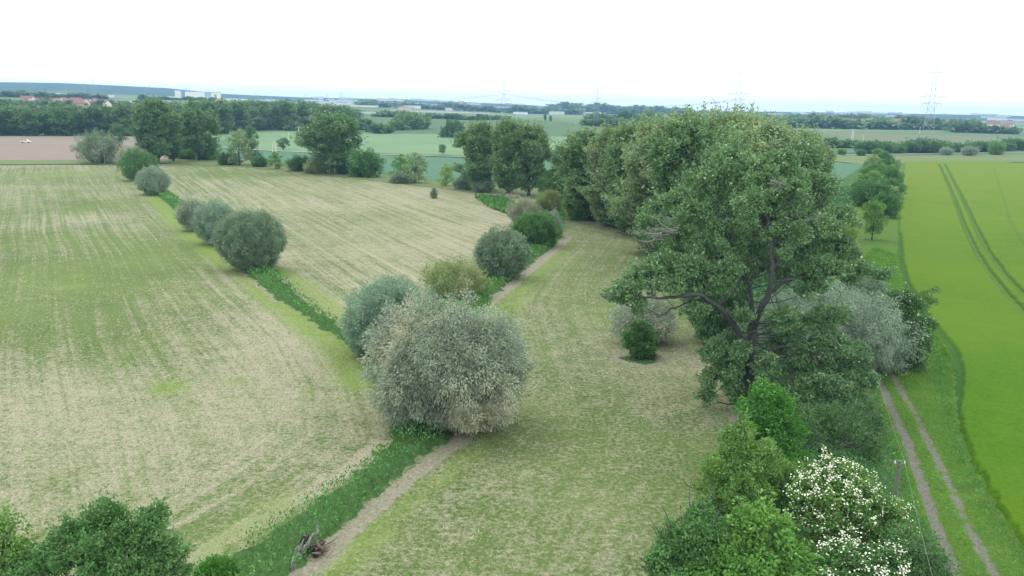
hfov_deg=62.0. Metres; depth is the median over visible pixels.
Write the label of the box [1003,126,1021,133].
field tree
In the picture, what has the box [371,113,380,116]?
field tree
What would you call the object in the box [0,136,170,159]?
ploughed field
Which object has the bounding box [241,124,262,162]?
tree
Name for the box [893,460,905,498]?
utility pole
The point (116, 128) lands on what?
young tree
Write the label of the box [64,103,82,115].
woodland tree
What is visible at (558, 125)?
distant fields
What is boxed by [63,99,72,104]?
field tree
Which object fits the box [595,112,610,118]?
field tree
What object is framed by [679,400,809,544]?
airy tree
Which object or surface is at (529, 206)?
pink grey shrub
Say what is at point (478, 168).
poplar tree
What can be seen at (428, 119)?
field tree
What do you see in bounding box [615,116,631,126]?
field tree
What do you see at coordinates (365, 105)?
industrial hall
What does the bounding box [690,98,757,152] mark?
poplar tree
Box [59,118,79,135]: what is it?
woodland tree
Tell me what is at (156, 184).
willow shrub
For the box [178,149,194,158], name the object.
shrub
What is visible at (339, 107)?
woodland tree
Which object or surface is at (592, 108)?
field tree
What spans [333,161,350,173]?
shrub
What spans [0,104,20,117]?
woodland tree
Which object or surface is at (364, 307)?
willow shrub
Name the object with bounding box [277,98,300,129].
woodland tree
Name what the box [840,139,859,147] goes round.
field tree
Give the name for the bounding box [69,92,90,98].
field tree
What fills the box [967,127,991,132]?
field tree
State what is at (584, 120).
field tree
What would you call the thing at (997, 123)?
house
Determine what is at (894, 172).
hedge bush
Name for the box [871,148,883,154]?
roadside bush
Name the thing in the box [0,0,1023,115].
sky
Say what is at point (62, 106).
woodland tree
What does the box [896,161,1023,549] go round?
barley field
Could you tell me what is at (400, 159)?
airy tree
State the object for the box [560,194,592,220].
green shrub
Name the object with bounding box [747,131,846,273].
poplar tree
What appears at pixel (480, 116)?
field tree
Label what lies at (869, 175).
hedge bush
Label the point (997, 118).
industrial hall
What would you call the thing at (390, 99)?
industrial hall
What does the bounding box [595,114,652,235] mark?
poplar tree
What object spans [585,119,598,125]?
field tree
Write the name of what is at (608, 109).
field tree
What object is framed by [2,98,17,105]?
field tree
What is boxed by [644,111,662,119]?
field tree
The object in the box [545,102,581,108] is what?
field tree
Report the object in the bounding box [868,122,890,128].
field tree
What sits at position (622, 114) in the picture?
field tree
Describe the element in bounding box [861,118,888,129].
field tree
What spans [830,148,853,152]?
crop field
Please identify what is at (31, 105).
woodland tree
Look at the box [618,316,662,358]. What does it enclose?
dark shrub
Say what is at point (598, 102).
lattice pylon
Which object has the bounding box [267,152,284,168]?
young tree
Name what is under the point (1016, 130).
field tree
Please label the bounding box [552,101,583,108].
field tree
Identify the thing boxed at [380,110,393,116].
field tree
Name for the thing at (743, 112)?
poplar tree
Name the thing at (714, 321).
poplar tree
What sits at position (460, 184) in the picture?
shrub
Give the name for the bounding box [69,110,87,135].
woodland tree
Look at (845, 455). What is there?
undergrowth
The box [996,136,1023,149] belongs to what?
hedge bush
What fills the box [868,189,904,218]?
hedge bush
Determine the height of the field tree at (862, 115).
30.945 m
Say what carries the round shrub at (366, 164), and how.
on the rough grass at (381, 177)
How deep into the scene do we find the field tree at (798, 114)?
2137.38 m
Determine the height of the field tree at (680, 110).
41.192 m
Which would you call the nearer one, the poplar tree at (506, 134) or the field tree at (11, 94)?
the poplar tree at (506, 134)
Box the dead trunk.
[290,522,318,569]
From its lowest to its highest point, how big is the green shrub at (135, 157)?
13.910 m
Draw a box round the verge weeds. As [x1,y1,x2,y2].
[878,416,954,571]
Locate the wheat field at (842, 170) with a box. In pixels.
[203,141,863,187]
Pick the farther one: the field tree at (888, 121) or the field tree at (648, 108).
the field tree at (648, 108)
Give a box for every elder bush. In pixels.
[782,445,919,552]
[815,528,926,575]
[828,217,862,258]
[867,283,938,372]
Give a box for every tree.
[0,90,18,96]
[0,99,12,106]
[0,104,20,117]
[0,108,21,135]
[0,113,14,135]
[0,483,203,575]
[0,497,40,575]
[1,116,32,135]
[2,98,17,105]
[11,107,43,135]
[13,90,34,96]
[23,102,37,109]
[32,97,50,105]
[33,109,53,134]
[33,112,43,135]
[36,91,53,97]
[36,105,50,111]
[38,99,50,104]
[42,105,58,127]
[44,107,79,135]
[48,100,61,106]
[55,103,67,127]
[57,93,72,97]
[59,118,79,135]
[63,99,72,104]
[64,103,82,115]
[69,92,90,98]
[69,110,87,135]
[69,128,125,162]
[73,110,102,134]
[77,103,113,135]
[90,93,111,98]
[93,99,104,105]
[96,107,111,135]
[97,103,113,116]
[107,123,128,143]
[108,101,136,135]
[126,93,184,163]
[131,99,144,103]
[137,94,148,99]
[164,120,181,160]
[172,102,181,112]
[173,101,223,159]
[179,98,203,134]
[196,99,221,131]
[212,97,226,105]
[216,104,235,133]
[222,99,255,131]
[223,128,254,164]
[233,98,250,129]
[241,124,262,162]
[244,107,266,130]
[245,104,272,129]
[246,98,261,104]
[252,98,273,105]
[258,112,279,129]
[262,103,273,118]
[267,104,282,129]
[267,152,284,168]
[276,137,290,149]
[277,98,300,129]
[280,105,300,130]
[289,107,367,173]
[293,101,313,128]
[294,99,310,106]
[299,107,318,128]
[317,102,336,114]
[333,104,350,114]
[337,107,350,116]
[346,107,361,118]
[350,112,361,129]
[352,99,382,105]
[358,122,365,129]
[364,118,371,131]
[366,122,386,133]
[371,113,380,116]
[375,101,393,107]
[375,111,389,116]
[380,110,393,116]
[383,125,391,132]
[384,100,407,106]
[386,123,395,132]
[388,118,410,129]
[388,154,412,175]
[390,120,401,129]
[393,110,411,129]
[401,151,428,182]
[402,111,414,128]
[407,102,428,109]
[407,111,426,128]
[410,117,418,129]
[420,113,431,128]
[432,105,444,109]
[437,101,468,110]
[437,126,446,136]
[438,144,446,153]
[440,113,452,118]
[443,119,455,137]
[444,119,497,187]
[446,113,459,119]
[449,123,456,137]
[451,119,465,137]
[452,115,465,119]
[453,121,463,137]
[459,104,483,111]
[466,115,476,119]
[474,114,485,119]
[474,114,490,119]
[481,105,504,112]
[486,113,530,194]
[489,114,500,119]
[507,106,531,111]
[509,119,554,194]
[510,104,543,112]
[532,108,546,113]
[535,107,560,113]
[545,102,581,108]
[549,141,581,194]
[550,122,614,219]
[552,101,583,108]
[563,107,584,114]
[571,119,630,226]
[579,118,591,124]
[582,112,604,119]
[583,105,600,111]
[584,102,616,113]
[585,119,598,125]
[593,118,611,126]
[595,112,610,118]
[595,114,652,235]
[596,137,897,411]
[600,117,619,126]
[601,108,700,254]
[602,113,660,185]
[603,105,637,113]
[611,110,629,118]
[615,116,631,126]
[617,109,638,123]
[628,105,651,114]
[632,104,754,261]
[634,477,732,575]
[637,105,657,112]
[640,109,662,120]
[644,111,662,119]
[654,105,669,114]
[660,107,691,114]
[661,104,698,124]
[669,125,760,342]
[677,488,827,575]
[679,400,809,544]
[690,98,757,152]
[723,103,764,125]
[725,111,803,250]
[734,376,814,479]
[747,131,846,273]
[754,111,790,130]
[767,116,792,121]
[775,115,804,127]
[781,120,831,168]
[787,118,807,127]
[788,113,810,116]
[800,115,832,127]
[803,112,827,117]
[810,117,840,128]
[818,133,837,209]
[819,115,849,128]
[819,138,839,147]
[824,137,842,147]
[825,142,842,147]
[834,124,854,128]
[835,113,857,117]
[836,118,867,129]
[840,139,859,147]
[854,122,868,128]
[858,113,886,118]
[860,199,890,239]
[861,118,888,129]
[865,118,900,129]
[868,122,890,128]
[889,114,914,119]
[889,121,911,129]
[898,116,925,129]
[900,122,918,129]
[915,285,941,331]
[918,122,937,129]
[923,117,944,129]
[941,118,978,132]
[953,120,977,132]
[955,118,984,132]
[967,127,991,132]
[983,125,1007,133]
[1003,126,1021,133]
[1008,127,1023,133]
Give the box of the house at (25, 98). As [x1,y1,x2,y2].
[20,96,32,100]
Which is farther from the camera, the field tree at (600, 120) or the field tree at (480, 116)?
the field tree at (480, 116)
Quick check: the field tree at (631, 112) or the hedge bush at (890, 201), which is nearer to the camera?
the hedge bush at (890, 201)
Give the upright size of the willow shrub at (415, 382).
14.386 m
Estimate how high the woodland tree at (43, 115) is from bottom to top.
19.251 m
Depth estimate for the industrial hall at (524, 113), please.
2367.93 m
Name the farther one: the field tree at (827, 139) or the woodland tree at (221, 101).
the woodland tree at (221, 101)
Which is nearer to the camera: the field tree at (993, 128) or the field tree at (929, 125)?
the field tree at (993, 128)
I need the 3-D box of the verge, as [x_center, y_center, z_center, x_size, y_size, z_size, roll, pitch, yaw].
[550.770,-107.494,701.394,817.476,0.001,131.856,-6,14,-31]
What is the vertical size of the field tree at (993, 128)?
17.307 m
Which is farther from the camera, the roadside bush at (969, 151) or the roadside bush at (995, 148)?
the roadside bush at (995, 148)
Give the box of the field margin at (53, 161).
[0,159,174,163]
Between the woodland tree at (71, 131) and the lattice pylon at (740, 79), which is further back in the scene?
the lattice pylon at (740, 79)
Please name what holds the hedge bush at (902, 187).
on the meadow
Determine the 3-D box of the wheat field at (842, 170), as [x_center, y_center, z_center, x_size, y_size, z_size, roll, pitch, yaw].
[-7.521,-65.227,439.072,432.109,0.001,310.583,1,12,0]
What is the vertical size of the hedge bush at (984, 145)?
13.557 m
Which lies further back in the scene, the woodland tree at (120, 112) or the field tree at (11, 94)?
the field tree at (11, 94)
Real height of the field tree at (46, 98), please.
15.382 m
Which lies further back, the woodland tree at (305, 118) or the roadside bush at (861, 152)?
the woodland tree at (305, 118)
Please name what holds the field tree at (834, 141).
on the crop field at (850, 150)
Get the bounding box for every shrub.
[112,145,159,180]
[115,145,145,165]
[131,163,172,194]
[172,190,207,230]
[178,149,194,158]
[189,142,223,159]
[189,195,234,244]
[210,206,288,272]
[214,151,237,164]
[251,155,268,166]
[284,154,313,171]
[302,159,334,173]
[330,271,442,355]
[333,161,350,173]
[344,147,386,177]
[355,283,541,436]
[389,170,409,183]
[418,252,492,300]
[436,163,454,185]
[451,175,471,189]
[470,222,533,279]
[471,180,496,192]
[505,193,543,222]
[509,209,563,245]
[534,168,567,197]
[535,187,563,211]
[544,207,562,226]
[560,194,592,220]
[603,290,681,343]
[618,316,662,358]
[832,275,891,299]
[880,519,960,575]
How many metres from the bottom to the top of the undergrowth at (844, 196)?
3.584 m
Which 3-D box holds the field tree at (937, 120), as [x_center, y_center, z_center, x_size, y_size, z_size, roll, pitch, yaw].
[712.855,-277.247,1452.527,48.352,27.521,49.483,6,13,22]
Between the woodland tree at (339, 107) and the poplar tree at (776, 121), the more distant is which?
the woodland tree at (339, 107)
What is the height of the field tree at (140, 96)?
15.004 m
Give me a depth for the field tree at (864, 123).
1373.50 m
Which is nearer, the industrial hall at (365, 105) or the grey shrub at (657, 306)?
the grey shrub at (657, 306)
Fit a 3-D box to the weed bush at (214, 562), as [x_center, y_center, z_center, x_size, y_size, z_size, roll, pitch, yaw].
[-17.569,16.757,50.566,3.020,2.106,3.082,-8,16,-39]
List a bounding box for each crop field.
[205,132,587,157]
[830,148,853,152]
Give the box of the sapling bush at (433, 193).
[429,187,438,198]
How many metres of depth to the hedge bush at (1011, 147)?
743.09 m
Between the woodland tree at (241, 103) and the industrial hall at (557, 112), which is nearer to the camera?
the woodland tree at (241, 103)
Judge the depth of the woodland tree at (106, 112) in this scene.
621.23 m
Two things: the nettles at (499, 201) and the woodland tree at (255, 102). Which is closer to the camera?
the nettles at (499, 201)
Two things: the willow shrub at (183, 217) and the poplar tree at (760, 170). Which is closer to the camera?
the poplar tree at (760, 170)
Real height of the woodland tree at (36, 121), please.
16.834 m
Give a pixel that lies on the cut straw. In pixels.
(295, 408)
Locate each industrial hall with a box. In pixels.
[223,98,278,101]
[315,102,349,104]
[350,105,378,106]
[380,99,400,100]
[388,105,420,108]
[389,109,468,113]
[398,107,411,109]
[465,112,489,113]
[513,112,527,114]
[549,111,564,114]
[981,116,999,117]
[987,118,1007,119]
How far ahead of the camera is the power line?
1269.79 m
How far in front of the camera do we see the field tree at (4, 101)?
995.01 m
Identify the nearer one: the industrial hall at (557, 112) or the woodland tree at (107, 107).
the woodland tree at (107, 107)
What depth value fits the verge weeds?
65.31 m
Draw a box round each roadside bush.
[835,148,846,154]
[854,149,866,155]
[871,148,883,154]
[937,146,954,154]
[960,145,978,155]
[987,140,1007,154]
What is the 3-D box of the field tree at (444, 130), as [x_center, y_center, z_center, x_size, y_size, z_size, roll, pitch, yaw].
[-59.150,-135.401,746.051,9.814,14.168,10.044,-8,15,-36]
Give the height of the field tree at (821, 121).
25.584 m
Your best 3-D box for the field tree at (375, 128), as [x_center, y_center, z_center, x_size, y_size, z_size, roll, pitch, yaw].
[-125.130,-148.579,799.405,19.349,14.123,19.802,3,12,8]
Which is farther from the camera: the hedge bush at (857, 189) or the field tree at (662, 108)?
the field tree at (662, 108)
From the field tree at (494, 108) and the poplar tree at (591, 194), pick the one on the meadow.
the poplar tree at (591, 194)
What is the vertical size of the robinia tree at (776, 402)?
9.098 m
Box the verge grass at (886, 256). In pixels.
[857,246,1023,575]
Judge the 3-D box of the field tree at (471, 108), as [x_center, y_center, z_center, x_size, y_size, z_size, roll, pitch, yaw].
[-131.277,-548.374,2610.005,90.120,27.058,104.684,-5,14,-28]
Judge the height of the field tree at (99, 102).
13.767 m
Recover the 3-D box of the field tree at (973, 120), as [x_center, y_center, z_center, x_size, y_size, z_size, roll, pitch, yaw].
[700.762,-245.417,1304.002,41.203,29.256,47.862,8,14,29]
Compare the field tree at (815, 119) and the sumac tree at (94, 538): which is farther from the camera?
the field tree at (815, 119)
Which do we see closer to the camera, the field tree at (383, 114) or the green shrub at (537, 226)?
the green shrub at (537, 226)
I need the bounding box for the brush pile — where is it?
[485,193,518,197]
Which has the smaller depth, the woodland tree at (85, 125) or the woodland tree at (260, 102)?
the woodland tree at (85, 125)
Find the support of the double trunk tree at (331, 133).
on the rough grass at (381, 177)
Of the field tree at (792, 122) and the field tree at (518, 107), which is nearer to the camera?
the field tree at (792, 122)
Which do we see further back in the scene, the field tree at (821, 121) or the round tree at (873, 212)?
the field tree at (821, 121)
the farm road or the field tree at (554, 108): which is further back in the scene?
the field tree at (554, 108)
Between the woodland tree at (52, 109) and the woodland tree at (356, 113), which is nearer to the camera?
the woodland tree at (52, 109)
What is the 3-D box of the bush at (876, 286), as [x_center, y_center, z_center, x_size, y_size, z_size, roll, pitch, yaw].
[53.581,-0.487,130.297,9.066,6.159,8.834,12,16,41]
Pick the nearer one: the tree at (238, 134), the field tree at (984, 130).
the tree at (238, 134)
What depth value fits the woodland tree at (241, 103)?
770.93 m
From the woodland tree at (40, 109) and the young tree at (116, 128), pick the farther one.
the woodland tree at (40, 109)
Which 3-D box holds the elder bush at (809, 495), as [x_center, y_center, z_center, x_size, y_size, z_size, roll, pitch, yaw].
[20.661,13.940,52.017,8.704,8.333,4.449,1,12,0]
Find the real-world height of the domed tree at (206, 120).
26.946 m
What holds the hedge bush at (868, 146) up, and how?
on the crop field at (850, 150)
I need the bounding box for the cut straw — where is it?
[0,277,672,575]
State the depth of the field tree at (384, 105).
2507.29 m
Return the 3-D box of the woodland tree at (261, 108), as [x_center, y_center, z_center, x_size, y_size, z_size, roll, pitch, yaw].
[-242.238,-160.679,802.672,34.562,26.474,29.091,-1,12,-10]
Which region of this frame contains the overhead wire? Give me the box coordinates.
[868,340,931,572]
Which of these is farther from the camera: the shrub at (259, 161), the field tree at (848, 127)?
the field tree at (848, 127)
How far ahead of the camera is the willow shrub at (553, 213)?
186.78 m
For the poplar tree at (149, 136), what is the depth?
365.66 m
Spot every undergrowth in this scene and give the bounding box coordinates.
[592,185,868,415]
[682,388,956,575]
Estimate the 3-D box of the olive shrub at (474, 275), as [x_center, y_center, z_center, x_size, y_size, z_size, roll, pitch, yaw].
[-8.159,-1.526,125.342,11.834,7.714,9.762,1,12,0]
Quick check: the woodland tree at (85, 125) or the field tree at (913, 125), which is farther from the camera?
the field tree at (913, 125)
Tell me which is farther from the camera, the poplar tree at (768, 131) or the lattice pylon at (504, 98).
the lattice pylon at (504, 98)
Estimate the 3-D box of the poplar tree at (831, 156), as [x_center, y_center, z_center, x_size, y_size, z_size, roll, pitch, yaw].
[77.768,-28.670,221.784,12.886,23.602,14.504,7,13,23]
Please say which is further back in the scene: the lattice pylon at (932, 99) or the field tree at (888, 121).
the field tree at (888, 121)
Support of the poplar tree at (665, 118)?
on the meadow
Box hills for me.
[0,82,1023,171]
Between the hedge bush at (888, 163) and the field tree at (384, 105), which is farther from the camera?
the field tree at (384, 105)
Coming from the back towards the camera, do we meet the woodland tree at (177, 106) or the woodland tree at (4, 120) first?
the woodland tree at (177, 106)
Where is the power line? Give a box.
[499,93,728,106]
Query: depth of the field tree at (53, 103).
1030.89 m
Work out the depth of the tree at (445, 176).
299.37 m
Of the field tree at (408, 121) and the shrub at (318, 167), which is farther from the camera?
the field tree at (408, 121)
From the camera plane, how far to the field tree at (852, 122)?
1367.96 m
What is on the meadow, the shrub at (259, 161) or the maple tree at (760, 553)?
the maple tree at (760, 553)
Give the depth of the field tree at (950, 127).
1303.25 m
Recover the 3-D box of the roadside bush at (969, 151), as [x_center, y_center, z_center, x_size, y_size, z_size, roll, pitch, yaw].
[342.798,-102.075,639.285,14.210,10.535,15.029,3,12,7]
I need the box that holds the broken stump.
[309,535,337,556]
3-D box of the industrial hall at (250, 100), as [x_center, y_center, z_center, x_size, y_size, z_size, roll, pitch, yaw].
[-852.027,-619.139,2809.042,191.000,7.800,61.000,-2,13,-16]
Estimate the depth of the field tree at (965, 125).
1297.47 m
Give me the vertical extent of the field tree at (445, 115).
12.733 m
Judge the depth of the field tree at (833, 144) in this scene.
719.13 m
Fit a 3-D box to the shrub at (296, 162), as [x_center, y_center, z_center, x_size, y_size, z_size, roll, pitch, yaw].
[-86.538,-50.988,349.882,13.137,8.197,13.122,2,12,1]
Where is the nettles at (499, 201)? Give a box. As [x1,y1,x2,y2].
[475,193,522,214]
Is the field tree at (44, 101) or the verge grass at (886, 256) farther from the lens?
the field tree at (44, 101)
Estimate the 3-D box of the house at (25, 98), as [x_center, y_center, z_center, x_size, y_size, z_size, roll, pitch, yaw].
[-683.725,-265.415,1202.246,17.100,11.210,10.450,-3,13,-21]
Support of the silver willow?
on the meadow
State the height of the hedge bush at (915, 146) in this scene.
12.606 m
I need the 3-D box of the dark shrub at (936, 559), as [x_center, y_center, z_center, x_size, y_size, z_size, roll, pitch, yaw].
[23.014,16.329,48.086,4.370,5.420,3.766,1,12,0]
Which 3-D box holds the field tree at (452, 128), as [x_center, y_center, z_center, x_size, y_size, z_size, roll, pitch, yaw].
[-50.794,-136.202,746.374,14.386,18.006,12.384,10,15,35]
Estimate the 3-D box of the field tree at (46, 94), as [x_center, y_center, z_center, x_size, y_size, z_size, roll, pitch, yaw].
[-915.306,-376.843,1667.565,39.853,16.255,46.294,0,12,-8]
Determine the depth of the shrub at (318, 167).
337.76 m
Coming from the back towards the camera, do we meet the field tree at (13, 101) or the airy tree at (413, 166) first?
the field tree at (13, 101)
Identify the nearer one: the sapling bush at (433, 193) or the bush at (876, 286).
the bush at (876, 286)
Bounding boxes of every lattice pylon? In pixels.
[500,85,508,115]
[594,87,603,117]
[728,68,746,109]
[920,66,946,137]
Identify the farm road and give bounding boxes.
[226,147,1016,156]
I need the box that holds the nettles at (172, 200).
[127,170,566,575]
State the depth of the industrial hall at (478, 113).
1943.47 m
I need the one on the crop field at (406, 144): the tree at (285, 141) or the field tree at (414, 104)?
the tree at (285, 141)
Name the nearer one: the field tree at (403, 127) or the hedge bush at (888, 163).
the hedge bush at (888, 163)
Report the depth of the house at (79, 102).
1103.50 m
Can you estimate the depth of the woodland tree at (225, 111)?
713.19 m
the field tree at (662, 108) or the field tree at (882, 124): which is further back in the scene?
the field tree at (662, 108)
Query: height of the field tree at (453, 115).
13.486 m
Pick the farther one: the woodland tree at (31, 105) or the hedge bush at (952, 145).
the woodland tree at (31, 105)
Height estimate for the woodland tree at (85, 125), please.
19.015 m
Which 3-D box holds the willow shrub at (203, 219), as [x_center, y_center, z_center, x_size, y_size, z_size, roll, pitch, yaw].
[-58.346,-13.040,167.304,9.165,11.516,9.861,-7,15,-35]
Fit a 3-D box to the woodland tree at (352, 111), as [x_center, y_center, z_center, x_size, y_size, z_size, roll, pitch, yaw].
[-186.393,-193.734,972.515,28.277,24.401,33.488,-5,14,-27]
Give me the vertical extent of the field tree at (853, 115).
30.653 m
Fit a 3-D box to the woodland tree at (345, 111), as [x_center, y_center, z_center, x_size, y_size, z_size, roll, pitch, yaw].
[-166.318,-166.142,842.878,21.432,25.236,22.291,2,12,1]
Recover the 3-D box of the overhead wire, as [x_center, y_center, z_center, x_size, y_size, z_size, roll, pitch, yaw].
[26.912,11.363,59.115,0.016,0.712,85.026,5,13,18]
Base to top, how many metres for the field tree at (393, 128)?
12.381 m
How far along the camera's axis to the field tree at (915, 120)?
1414.37 m
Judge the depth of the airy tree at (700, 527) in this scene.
43.28 m
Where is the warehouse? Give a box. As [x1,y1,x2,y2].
[175,91,220,99]
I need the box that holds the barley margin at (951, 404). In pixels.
[927,331,1023,559]
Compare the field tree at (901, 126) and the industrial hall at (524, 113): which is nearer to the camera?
the field tree at (901, 126)
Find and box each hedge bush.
[847,178,868,199]
[848,179,900,206]
[850,139,887,153]
[850,169,889,184]
[858,160,896,174]
[862,153,880,166]
[868,177,907,196]
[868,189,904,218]
[869,150,895,162]
[877,158,900,168]
[878,166,904,183]
[881,141,898,153]
[887,184,901,204]
[892,144,907,152]
[896,140,924,152]
[898,136,947,152]
[938,140,959,150]
[955,142,968,151]
[959,139,1000,151]
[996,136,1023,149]
[997,140,1019,150]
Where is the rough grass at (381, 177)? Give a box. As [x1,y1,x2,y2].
[168,154,539,197]
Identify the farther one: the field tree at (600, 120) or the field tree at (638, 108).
the field tree at (638, 108)
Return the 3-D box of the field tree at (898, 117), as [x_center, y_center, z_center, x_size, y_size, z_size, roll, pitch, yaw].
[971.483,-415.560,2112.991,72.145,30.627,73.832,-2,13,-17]
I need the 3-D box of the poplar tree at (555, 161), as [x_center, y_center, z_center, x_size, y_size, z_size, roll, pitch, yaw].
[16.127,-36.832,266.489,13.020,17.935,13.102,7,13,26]
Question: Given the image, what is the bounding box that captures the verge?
[834,154,1023,163]
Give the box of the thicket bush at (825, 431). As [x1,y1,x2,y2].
[791,391,896,463]
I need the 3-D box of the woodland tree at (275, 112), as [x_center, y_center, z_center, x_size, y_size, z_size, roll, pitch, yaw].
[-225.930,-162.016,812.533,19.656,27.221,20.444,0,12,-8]
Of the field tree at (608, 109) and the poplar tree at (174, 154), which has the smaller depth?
the poplar tree at (174, 154)
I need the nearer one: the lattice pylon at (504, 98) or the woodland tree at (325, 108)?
the woodland tree at (325, 108)
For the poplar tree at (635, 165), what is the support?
on the meadow
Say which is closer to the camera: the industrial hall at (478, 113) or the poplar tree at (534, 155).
the poplar tree at (534, 155)
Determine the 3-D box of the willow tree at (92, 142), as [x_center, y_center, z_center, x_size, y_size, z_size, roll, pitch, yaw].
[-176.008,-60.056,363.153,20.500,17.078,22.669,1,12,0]
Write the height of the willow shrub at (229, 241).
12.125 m
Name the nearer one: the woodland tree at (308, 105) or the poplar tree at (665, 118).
the poplar tree at (665, 118)
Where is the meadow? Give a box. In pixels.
[0,163,1023,575]
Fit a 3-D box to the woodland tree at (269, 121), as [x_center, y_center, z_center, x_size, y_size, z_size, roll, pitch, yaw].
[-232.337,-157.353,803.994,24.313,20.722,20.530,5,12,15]
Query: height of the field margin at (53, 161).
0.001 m
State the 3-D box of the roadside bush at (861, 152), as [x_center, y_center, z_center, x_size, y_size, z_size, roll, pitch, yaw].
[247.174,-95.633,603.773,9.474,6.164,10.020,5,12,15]
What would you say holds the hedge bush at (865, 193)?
on the meadow
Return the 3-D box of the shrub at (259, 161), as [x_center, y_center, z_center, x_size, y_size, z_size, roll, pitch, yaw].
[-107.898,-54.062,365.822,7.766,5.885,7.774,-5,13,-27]
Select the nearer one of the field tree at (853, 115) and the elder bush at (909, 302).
the elder bush at (909, 302)
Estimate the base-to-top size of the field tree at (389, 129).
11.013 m
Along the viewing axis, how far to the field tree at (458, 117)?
1301.47 m
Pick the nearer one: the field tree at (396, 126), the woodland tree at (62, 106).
the woodland tree at (62, 106)
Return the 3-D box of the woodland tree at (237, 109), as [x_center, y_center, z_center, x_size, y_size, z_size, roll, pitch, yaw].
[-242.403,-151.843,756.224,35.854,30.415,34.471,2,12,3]
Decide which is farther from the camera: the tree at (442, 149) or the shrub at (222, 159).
the tree at (442, 149)
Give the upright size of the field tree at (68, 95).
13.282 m
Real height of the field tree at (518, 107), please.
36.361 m
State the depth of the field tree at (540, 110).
2609.14 m
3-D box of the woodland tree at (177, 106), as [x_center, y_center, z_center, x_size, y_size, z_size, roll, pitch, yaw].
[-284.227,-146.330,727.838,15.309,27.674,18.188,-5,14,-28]
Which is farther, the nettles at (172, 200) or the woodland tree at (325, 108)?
the woodland tree at (325, 108)
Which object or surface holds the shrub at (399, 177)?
on the rough grass at (381, 177)
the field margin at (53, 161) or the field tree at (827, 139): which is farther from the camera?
the field tree at (827, 139)
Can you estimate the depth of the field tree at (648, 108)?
3150.03 m
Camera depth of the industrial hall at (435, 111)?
1838.77 m
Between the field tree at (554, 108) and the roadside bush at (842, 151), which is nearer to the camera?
the roadside bush at (842, 151)
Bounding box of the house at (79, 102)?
[72,99,83,105]
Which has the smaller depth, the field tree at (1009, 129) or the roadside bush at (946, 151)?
the roadside bush at (946, 151)
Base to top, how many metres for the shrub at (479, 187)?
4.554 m
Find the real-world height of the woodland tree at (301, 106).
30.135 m
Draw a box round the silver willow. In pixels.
[739,276,928,375]
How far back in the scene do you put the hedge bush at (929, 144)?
666.47 m
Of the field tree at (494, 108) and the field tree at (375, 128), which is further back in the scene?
the field tree at (494, 108)
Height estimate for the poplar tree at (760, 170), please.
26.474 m
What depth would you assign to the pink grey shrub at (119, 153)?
354.59 m
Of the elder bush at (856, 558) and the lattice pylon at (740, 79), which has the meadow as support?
the elder bush at (856, 558)
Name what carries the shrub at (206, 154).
on the rough grass at (381, 177)
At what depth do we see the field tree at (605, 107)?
3169.67 m
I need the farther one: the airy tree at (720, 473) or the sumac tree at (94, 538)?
the airy tree at (720, 473)
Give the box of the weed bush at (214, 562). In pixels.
[191,548,242,575]
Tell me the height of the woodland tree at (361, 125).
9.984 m
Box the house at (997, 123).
[990,121,1000,125]
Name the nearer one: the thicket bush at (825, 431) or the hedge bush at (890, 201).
the thicket bush at (825, 431)
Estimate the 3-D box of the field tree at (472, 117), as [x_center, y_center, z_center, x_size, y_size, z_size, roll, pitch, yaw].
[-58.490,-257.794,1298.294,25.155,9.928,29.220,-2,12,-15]
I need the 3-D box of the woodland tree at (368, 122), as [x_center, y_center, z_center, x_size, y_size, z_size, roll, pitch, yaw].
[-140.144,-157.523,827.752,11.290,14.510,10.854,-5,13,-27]
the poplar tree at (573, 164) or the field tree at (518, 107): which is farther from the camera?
the field tree at (518, 107)
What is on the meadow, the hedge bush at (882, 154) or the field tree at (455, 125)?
the hedge bush at (882, 154)
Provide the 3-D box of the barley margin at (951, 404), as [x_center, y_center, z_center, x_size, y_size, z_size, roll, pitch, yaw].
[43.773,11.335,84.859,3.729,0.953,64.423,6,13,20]
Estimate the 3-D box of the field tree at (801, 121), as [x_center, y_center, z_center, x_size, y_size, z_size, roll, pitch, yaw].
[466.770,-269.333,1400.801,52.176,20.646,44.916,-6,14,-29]
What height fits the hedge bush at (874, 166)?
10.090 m
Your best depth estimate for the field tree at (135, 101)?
1085.25 m

